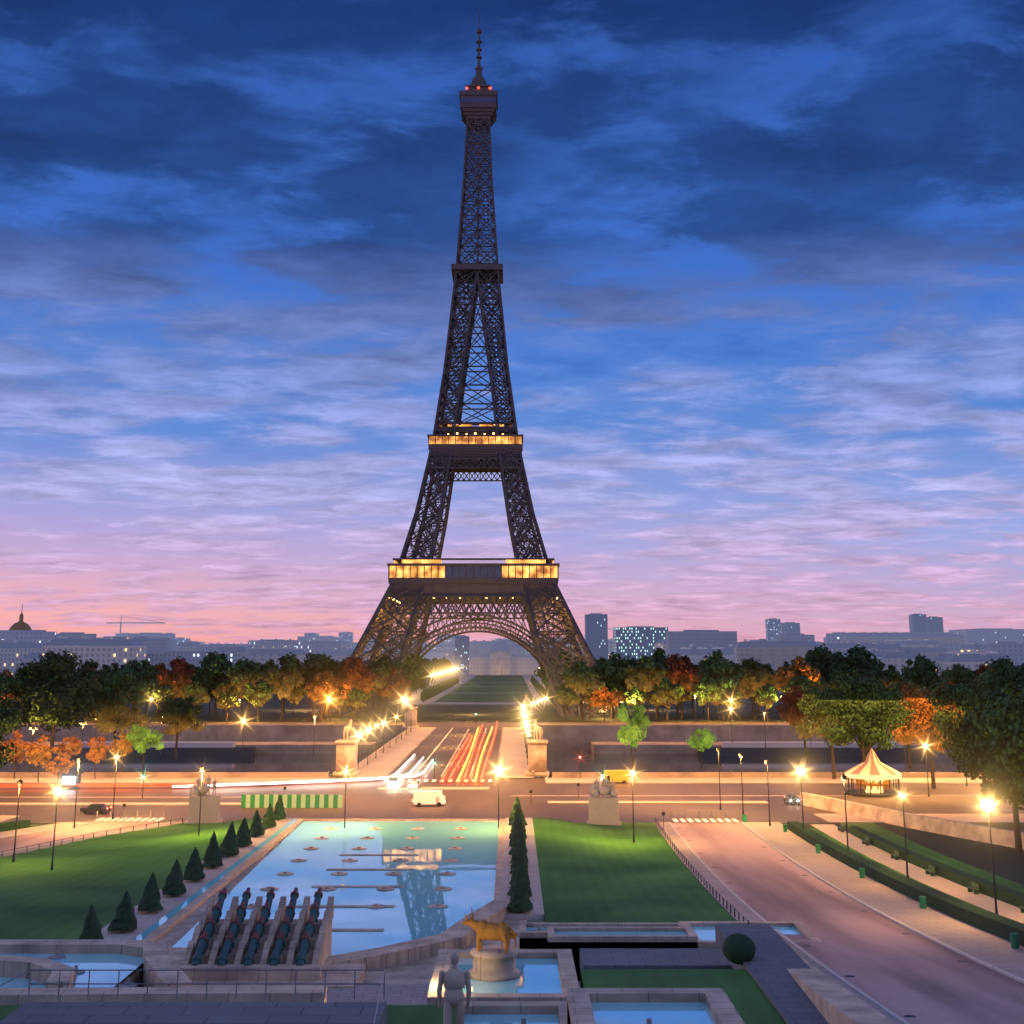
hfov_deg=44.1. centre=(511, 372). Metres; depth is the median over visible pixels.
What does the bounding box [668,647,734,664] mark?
city block
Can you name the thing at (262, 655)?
city block
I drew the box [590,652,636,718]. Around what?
tree
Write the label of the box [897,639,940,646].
city block
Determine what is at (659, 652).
tree
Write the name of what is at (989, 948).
avenue pavements
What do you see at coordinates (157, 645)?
city block
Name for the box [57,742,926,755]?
barges
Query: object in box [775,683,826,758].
tree
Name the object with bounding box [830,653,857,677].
tree
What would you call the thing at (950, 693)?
tree
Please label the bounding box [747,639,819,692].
city block
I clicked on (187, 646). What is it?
city block
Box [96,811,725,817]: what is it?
bollards
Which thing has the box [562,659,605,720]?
tree
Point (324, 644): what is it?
city block
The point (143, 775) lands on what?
traffic lights
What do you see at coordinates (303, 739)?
quay walls
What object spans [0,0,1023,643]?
sky
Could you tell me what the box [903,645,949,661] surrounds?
city block
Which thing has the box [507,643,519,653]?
city block
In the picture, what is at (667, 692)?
tree
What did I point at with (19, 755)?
tree
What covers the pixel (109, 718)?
tree
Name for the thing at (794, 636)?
city block
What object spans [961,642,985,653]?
city block
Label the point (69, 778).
kiosk
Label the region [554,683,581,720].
tree
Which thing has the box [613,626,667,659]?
building
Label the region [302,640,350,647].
city block
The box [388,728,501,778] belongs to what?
bridge road
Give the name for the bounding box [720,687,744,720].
tree
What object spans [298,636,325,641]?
city block
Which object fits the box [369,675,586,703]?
champ de mars lawn
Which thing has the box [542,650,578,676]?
tree
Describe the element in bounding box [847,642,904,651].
city block
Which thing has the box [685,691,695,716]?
tree
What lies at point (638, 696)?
tree
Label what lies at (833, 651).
city block
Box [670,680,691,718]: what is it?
tree
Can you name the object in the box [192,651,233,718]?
tree
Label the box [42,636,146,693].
city block
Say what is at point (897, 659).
city block
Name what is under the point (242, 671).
tree
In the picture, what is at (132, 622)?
skyline crane
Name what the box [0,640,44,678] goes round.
city block
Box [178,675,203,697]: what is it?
tree
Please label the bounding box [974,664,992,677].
tree
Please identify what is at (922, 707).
tree
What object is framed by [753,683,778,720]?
tree
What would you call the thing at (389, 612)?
eiffel tower lattice
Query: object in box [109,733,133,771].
tree
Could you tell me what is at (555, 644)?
city block
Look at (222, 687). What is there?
tree
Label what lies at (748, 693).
tree
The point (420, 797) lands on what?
white van
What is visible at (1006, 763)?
tree
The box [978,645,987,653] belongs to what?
city block
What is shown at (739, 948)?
ball bush
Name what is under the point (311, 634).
city block
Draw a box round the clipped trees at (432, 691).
[420,676,547,701]
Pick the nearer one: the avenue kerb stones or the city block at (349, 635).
the avenue kerb stones
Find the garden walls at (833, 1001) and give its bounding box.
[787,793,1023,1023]
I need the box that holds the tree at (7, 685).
[0,671,26,713]
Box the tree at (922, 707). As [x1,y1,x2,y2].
[888,681,963,788]
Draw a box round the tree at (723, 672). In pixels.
[697,649,744,719]
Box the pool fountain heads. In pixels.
[247,827,467,930]
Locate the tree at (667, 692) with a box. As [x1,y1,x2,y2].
[650,678,684,720]
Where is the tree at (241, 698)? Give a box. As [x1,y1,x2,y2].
[237,680,250,715]
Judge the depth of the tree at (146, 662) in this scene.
609.81 m
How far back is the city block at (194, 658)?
800.10 m
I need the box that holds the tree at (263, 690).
[244,678,275,721]
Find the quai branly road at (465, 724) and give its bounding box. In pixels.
[19,722,829,727]
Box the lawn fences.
[1,818,751,923]
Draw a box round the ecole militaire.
[451,636,541,674]
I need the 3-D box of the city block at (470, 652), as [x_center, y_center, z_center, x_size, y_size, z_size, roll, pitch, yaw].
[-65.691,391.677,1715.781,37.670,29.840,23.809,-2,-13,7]
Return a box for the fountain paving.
[0,916,828,1023]
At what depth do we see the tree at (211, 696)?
492.20 m
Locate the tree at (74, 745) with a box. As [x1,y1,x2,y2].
[55,735,83,758]
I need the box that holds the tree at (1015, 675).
[979,659,1023,695]
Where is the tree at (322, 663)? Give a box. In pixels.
[300,653,343,718]
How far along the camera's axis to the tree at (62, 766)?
224.31 m
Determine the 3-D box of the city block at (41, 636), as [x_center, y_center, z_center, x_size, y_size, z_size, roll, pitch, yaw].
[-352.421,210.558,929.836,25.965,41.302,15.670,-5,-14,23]
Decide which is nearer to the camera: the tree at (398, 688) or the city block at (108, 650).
the tree at (398, 688)
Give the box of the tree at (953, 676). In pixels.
[924,666,976,762]
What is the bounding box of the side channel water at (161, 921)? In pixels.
[134,819,297,940]
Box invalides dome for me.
[9,604,31,629]
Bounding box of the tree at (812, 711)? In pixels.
[791,681,853,778]
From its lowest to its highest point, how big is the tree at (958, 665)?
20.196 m
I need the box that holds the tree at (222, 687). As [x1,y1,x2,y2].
[212,674,241,719]
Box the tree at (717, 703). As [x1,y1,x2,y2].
[713,690,729,719]
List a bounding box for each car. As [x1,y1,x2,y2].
[80,803,111,813]
[408,780,420,788]
[783,794,799,804]
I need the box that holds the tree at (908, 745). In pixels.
[885,681,933,767]
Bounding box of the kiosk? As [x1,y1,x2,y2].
[60,772,83,788]
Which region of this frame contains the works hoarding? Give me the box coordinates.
[241,795,342,807]
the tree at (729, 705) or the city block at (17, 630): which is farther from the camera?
the city block at (17, 630)
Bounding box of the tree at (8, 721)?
[0,690,23,767]
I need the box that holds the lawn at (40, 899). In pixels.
[0,818,262,938]
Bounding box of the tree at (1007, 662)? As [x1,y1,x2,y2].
[991,656,1014,669]
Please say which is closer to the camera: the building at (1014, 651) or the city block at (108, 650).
the city block at (108, 650)
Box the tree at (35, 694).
[14,688,43,700]
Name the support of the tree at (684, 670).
on the ground at (1008, 863)
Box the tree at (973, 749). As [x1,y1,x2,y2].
[950,679,1022,853]
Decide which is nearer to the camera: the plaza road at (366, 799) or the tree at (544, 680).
the plaza road at (366, 799)
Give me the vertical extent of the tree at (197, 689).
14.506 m
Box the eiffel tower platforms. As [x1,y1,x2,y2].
[387,10,559,602]
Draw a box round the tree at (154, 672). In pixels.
[145,663,170,709]
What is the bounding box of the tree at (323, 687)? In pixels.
[305,670,338,720]
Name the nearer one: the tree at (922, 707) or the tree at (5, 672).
the tree at (922, 707)
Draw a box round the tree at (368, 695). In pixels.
[360,686,376,718]
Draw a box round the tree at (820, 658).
[794,644,850,687]
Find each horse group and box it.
[333,719,359,776]
[403,694,417,728]
[520,695,533,728]
[526,719,548,776]
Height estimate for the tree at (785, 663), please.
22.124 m
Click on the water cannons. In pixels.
(258, 939)
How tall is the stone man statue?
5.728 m
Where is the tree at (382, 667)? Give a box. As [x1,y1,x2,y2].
[367,654,403,718]
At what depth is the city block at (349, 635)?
2632.94 m
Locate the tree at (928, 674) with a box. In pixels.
[906,658,940,688]
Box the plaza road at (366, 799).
[0,778,1023,822]
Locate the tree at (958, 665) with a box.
[940,663,974,680]
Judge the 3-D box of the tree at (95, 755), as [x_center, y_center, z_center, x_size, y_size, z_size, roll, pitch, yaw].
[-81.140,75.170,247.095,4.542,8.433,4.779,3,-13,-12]
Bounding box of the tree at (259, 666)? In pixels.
[252,661,265,672]
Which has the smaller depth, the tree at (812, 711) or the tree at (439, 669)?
the tree at (812, 711)
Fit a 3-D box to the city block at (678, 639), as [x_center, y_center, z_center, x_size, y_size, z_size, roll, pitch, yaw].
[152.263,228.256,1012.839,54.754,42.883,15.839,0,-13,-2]
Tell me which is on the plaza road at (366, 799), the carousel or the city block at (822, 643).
the carousel
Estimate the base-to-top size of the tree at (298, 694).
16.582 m
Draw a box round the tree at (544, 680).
[534,654,569,688]
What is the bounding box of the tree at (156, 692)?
[142,679,178,712]
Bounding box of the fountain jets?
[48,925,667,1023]
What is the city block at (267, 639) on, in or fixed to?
on the ground at (1008, 863)
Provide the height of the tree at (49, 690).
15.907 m
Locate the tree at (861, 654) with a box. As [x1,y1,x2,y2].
[834,644,879,676]
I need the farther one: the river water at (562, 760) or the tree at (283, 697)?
the tree at (283, 697)
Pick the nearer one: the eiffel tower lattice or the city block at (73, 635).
the eiffel tower lattice
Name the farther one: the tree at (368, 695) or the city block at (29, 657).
the city block at (29, 657)
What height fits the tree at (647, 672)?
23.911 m
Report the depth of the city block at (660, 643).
1082.28 m
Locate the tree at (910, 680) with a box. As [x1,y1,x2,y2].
[897,678,927,690]
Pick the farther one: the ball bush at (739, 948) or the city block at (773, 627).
the city block at (773, 627)
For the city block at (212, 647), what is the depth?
1211.83 m
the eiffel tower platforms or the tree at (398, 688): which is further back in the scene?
the eiffel tower platforms
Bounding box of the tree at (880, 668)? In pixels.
[873,660,896,677]
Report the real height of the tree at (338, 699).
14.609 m
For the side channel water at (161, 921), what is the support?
on the pool walkways
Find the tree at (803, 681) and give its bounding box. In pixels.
[780,674,810,694]
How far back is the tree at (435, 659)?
1250.41 m
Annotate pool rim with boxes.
[142,819,509,968]
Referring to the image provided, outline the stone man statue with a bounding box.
[437,951,470,1023]
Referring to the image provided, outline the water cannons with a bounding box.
[169,887,365,987]
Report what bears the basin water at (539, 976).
in the fountain basins
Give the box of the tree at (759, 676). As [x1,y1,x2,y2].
[733,657,779,718]
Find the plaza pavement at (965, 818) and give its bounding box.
[0,778,1023,822]
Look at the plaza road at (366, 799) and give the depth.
210.50 m
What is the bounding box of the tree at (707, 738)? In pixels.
[686,728,716,768]
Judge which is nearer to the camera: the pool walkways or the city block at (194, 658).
the pool walkways
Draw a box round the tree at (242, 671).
[223,657,269,719]
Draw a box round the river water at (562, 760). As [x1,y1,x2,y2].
[0,750,966,776]
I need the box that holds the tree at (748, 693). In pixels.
[736,678,765,718]
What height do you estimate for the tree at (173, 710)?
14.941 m
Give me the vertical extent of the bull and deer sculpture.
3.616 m
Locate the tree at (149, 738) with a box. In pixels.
[126,724,164,771]
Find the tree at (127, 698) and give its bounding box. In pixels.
[118,679,146,715]
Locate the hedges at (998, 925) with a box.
[0,820,1023,946]
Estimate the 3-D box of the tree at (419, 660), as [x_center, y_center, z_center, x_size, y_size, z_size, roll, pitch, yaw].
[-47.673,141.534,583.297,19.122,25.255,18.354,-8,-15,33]
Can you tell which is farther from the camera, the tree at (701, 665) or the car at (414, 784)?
the tree at (701, 665)
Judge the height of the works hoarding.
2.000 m
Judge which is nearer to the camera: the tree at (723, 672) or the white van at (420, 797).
the white van at (420, 797)
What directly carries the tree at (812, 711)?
on the plaza road at (366, 799)
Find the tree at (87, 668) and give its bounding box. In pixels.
[84,666,99,713]
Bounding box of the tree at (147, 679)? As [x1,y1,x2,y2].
[133,674,151,715]
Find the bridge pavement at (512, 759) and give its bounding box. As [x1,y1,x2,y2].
[347,725,534,777]
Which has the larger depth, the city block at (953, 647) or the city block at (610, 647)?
the city block at (610, 647)
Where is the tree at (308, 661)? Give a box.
[299,653,321,717]
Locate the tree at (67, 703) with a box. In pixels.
[14,650,108,762]
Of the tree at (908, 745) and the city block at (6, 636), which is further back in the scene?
the city block at (6, 636)
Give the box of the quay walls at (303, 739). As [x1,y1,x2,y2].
[0,725,997,777]
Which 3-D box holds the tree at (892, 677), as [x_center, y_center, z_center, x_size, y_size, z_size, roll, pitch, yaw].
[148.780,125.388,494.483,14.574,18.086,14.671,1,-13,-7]
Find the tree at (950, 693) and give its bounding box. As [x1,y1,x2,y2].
[925,671,1015,813]
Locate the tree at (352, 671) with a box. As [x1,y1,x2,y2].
[334,655,377,720]
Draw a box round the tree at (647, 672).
[625,655,669,720]
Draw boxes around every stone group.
[185,774,222,823]
[586,775,621,825]
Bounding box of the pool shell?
[155,831,526,983]
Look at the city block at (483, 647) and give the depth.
1854.39 m
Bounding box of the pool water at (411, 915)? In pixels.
[173,821,499,955]
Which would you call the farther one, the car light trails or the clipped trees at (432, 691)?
the clipped trees at (432, 691)
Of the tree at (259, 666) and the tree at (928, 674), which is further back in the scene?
the tree at (259, 666)
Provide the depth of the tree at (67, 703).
266.93 m
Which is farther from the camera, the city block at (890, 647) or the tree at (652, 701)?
the city block at (890, 647)
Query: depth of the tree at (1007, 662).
495.60 m
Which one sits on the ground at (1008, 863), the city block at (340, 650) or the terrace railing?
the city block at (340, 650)
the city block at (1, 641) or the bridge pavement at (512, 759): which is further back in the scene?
the city block at (1, 641)
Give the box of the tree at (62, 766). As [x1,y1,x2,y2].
[43,754,74,785]
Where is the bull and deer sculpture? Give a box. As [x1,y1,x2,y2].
[463,907,519,981]
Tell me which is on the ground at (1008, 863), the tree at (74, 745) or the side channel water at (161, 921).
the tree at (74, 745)
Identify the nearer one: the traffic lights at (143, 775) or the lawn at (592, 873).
the lawn at (592, 873)
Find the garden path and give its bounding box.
[810,824,1023,923]
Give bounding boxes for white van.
[387,774,402,789]
[413,790,444,806]
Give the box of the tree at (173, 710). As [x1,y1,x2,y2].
[150,693,206,758]
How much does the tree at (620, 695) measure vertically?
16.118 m
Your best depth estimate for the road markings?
187.40 m
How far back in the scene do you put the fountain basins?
72.11 m
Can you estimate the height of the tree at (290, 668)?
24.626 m
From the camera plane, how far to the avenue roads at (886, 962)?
91.98 m
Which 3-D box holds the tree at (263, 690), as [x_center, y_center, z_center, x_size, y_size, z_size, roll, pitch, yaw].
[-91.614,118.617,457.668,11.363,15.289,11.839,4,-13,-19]
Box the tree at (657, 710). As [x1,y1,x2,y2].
[636,655,664,717]
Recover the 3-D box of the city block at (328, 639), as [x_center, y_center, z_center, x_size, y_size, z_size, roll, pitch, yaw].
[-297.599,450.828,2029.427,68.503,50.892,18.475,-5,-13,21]
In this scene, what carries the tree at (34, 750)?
on the plaza road at (366, 799)
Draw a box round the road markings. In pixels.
[95,728,738,821]
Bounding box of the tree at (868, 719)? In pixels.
[814,669,915,791]
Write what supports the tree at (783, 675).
on the ground at (1008, 863)
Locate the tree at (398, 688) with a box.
[376,668,411,718]
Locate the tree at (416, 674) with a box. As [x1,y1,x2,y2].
[402,659,429,698]
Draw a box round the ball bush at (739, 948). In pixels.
[722,933,755,964]
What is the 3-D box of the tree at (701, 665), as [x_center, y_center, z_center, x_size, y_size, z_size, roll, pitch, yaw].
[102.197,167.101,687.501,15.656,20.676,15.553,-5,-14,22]
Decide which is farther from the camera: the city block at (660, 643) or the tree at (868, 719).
the city block at (660, 643)
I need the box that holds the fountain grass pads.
[0,969,785,1023]
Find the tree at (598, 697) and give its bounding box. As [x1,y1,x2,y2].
[591,687,618,721]
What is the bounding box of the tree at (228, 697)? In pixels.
[216,690,240,721]
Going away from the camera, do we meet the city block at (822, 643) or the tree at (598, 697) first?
the tree at (598, 697)
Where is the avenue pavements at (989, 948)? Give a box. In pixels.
[0,822,1023,1023]
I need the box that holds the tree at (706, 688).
[691,674,726,720]
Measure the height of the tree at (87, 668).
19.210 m
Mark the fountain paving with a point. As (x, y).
(772, 961)
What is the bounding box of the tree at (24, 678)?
[11,665,36,692]
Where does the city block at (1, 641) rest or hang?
on the ground at (1008, 863)
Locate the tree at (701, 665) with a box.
[694,660,704,667]
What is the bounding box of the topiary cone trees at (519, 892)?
[79,795,532,938]
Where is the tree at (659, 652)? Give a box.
[633,648,668,713]
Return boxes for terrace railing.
[0,969,384,1023]
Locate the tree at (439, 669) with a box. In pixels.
[432,661,440,679]
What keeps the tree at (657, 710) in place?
on the ground at (1008, 863)
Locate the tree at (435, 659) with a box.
[428,657,439,665]
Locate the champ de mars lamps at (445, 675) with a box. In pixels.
[416,668,458,693]
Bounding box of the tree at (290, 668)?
[264,652,307,720]
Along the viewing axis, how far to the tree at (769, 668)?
492.31 m
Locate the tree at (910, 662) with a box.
[901,654,937,683]
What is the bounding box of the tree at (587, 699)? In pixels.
[577,693,592,718]
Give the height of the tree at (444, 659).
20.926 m
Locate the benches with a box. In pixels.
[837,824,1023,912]
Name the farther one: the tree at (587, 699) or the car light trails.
the tree at (587, 699)
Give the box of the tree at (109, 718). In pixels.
[77,670,152,763]
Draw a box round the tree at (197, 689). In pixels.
[183,680,210,720]
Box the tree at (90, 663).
[74,659,109,684]
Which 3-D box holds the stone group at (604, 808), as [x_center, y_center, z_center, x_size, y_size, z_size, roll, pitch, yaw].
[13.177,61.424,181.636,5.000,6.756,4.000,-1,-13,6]
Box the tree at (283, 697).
[273,674,285,712]
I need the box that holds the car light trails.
[0,721,497,787]
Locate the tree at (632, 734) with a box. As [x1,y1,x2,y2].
[616,702,651,768]
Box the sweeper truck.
[601,770,629,783]
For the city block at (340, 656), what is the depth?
1248.68 m
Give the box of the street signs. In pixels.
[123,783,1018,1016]
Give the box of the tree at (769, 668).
[745,663,776,716]
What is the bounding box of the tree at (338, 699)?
[331,686,346,718]
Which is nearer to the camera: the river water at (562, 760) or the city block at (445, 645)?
the river water at (562, 760)
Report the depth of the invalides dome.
2441.34 m
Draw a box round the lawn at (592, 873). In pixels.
[532,818,735,922]
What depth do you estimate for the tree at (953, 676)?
284.45 m
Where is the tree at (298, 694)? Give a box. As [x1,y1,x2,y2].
[284,685,307,718]
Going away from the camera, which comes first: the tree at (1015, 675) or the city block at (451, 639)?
the tree at (1015, 675)
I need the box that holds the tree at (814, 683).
[810,676,822,690]
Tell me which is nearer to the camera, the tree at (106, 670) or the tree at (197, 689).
the tree at (197, 689)
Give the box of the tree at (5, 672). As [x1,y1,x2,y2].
[0,669,10,676]
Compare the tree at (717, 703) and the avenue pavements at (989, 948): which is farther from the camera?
the tree at (717, 703)
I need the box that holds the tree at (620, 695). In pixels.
[612,679,629,718]
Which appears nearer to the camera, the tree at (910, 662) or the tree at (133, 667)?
the tree at (133, 667)
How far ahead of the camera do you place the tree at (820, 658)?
494.87 m
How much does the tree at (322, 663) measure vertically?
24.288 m
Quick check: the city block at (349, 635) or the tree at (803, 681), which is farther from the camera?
the city block at (349, 635)
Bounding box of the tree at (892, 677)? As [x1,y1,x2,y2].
[882,669,905,687]
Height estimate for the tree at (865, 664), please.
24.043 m
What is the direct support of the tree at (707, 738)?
on the ground at (1008, 863)
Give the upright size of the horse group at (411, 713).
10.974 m
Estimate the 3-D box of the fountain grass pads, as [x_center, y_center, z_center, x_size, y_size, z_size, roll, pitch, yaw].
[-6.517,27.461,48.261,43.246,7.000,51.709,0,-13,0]
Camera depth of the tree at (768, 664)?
526.74 m
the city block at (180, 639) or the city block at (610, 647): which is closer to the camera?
the city block at (610, 647)
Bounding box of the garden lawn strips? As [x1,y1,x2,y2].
[30,823,1023,908]
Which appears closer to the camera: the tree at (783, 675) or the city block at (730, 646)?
the tree at (783, 675)
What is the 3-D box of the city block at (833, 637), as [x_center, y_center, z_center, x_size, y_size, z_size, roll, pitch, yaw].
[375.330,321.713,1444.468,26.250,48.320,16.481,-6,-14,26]
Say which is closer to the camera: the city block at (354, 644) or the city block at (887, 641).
the city block at (887, 641)
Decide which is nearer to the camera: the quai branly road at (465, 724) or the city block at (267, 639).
the quai branly road at (465, 724)
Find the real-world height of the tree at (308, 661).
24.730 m
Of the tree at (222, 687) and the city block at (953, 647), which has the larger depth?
the city block at (953, 647)
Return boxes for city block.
[0,630,13,641]
[0,640,28,642]
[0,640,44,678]
[7,630,24,631]
[13,630,56,643]
[22,650,41,667]
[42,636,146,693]
[56,632,96,638]
[90,636,167,652]
[115,633,128,635]
[129,633,172,637]
[146,651,252,673]
[168,638,176,649]
[171,637,189,644]
[177,641,200,650]
[196,644,246,650]
[218,644,248,652]
[247,647,307,668]
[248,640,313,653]
[249,639,284,640]
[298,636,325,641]
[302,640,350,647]
[304,633,318,635]
[306,637,348,641]
[311,641,340,648]
[314,650,363,662]
[316,648,368,659]
[339,632,352,641]
[349,641,357,646]
[366,634,376,648]
[415,643,454,655]
[423,648,454,670]
[444,636,454,642]
[448,650,478,671]
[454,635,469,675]
[469,640,496,653]
[496,639,524,653]
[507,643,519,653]
[542,637,570,652]
[576,640,612,658]
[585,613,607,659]
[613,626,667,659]
[655,637,665,655]
[666,630,736,656]
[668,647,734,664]
[687,644,734,651]
[734,639,766,664]
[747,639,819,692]
[765,618,780,639]
[775,633,814,640]
[781,622,799,634]
[817,642,850,648]
[823,632,964,644]
[826,632,849,643]
[828,641,883,650]
[828,648,885,669]
[828,649,848,656]
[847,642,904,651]
[880,640,924,643]
[883,649,914,678]
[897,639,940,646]
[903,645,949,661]
[904,648,923,657]
[909,613,926,632]
[926,616,943,632]
[933,651,1013,678]
[941,644,961,651]
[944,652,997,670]
[949,628,1023,643]
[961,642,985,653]
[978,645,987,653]
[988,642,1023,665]
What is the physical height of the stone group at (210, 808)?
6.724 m
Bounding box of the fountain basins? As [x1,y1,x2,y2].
[0,921,821,1023]
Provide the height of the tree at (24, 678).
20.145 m
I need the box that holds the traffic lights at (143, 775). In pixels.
[142,712,603,798]
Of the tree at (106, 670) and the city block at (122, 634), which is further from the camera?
the city block at (122, 634)
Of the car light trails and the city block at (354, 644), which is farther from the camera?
the city block at (354, 644)
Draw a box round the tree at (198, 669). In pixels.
[186,663,200,705]
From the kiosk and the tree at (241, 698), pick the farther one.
the tree at (241, 698)
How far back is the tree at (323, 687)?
459.54 m
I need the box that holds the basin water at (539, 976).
[0,927,800,1023]
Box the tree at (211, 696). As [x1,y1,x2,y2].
[201,684,216,716]
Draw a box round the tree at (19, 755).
[0,730,35,778]
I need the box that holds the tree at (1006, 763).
[964,683,1023,809]
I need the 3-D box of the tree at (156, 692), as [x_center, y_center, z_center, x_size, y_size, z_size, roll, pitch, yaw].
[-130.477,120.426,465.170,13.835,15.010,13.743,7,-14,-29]
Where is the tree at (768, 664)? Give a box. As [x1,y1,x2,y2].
[764,663,779,712]
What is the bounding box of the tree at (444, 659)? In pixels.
[442,657,450,667]
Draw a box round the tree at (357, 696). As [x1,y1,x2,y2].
[342,687,366,721]
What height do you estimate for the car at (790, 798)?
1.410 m
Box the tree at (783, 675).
[774,656,820,691]
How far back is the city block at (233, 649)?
845.67 m
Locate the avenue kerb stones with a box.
[0,822,1023,1023]
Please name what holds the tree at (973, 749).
on the ground at (1008, 863)
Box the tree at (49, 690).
[38,677,56,701]
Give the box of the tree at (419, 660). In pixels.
[404,653,425,699]
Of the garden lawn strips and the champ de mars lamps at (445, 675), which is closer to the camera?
the garden lawn strips
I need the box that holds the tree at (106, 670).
[97,662,130,685]
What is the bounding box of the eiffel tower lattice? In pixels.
[316,119,621,716]
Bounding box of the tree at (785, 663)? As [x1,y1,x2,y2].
[781,660,794,668]
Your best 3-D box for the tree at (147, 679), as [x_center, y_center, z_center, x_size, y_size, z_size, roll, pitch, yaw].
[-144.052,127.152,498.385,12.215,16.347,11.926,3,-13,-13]
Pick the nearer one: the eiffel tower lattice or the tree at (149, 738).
the tree at (149, 738)
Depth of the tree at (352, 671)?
463.82 m
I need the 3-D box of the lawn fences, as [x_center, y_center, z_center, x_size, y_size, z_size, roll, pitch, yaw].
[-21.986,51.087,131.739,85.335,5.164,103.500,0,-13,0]
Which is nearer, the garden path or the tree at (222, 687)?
the garden path
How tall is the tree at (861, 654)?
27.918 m
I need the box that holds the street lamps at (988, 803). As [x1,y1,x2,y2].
[12,695,997,913]
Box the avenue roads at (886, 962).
[0,823,1023,1023]
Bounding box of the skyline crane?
[106,616,164,635]
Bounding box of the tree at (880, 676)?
[876,669,902,680]
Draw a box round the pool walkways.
[101,818,543,940]
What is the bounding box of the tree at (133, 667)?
[120,658,151,710]
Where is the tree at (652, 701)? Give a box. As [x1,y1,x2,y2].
[649,689,674,718]
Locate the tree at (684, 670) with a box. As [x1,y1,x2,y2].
[663,652,703,718]
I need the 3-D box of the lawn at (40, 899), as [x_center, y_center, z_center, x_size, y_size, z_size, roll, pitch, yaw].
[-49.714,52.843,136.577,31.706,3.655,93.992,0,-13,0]
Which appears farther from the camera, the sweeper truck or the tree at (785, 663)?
the tree at (785, 663)
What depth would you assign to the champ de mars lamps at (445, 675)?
1104.05 m
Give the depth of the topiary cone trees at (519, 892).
123.45 m
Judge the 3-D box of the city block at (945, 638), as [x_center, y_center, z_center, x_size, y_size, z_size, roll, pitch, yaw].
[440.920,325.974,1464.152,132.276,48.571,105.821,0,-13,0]
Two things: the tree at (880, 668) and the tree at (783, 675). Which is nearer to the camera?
the tree at (783, 675)
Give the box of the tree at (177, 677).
[155,656,195,699]
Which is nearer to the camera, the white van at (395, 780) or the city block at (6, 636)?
the white van at (395, 780)
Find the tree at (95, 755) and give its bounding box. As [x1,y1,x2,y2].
[85,735,109,778]
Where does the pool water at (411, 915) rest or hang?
in the pool rim
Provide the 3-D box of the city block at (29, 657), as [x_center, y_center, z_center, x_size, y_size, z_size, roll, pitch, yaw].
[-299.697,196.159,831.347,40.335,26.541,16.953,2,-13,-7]
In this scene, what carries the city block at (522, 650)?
on the ground at (1008, 863)
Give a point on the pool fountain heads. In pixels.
(377, 887)
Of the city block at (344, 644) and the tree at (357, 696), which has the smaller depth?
the tree at (357, 696)
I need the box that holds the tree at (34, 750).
[23,734,57,782]
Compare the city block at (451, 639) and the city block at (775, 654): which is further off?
the city block at (451, 639)
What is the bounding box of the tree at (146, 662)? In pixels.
[139,659,153,674]
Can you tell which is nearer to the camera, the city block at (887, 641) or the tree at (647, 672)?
the tree at (647, 672)
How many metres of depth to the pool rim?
102.39 m
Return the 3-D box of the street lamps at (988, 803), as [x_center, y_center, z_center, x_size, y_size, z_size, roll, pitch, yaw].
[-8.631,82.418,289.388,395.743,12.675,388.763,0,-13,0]
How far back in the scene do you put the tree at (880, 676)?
528.66 m
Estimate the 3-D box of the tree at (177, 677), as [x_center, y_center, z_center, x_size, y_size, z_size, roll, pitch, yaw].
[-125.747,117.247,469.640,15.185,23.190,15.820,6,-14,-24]
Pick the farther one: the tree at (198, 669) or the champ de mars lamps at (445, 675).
the champ de mars lamps at (445, 675)
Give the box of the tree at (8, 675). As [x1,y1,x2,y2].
[1,673,21,701]
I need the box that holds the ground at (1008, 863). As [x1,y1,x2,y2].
[10,671,1023,884]
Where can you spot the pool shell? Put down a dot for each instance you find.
(418, 972)
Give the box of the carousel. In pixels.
[845,744,901,797]
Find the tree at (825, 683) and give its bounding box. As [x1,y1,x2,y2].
[818,671,841,688]
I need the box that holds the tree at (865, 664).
[831,654,871,683]
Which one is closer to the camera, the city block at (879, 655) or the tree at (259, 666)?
the tree at (259, 666)
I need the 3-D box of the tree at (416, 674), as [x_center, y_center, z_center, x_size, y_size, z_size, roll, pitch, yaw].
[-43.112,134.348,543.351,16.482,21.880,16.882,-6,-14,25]
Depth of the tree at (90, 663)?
561.53 m
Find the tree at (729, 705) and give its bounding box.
[728,663,740,716]
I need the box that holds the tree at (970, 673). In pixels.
[963,668,985,678]
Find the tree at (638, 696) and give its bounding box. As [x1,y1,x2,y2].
[623,685,649,705]
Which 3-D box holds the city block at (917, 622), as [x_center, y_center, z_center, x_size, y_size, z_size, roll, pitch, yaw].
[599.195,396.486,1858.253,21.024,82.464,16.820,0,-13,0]
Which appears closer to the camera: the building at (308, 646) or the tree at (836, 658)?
the tree at (836, 658)

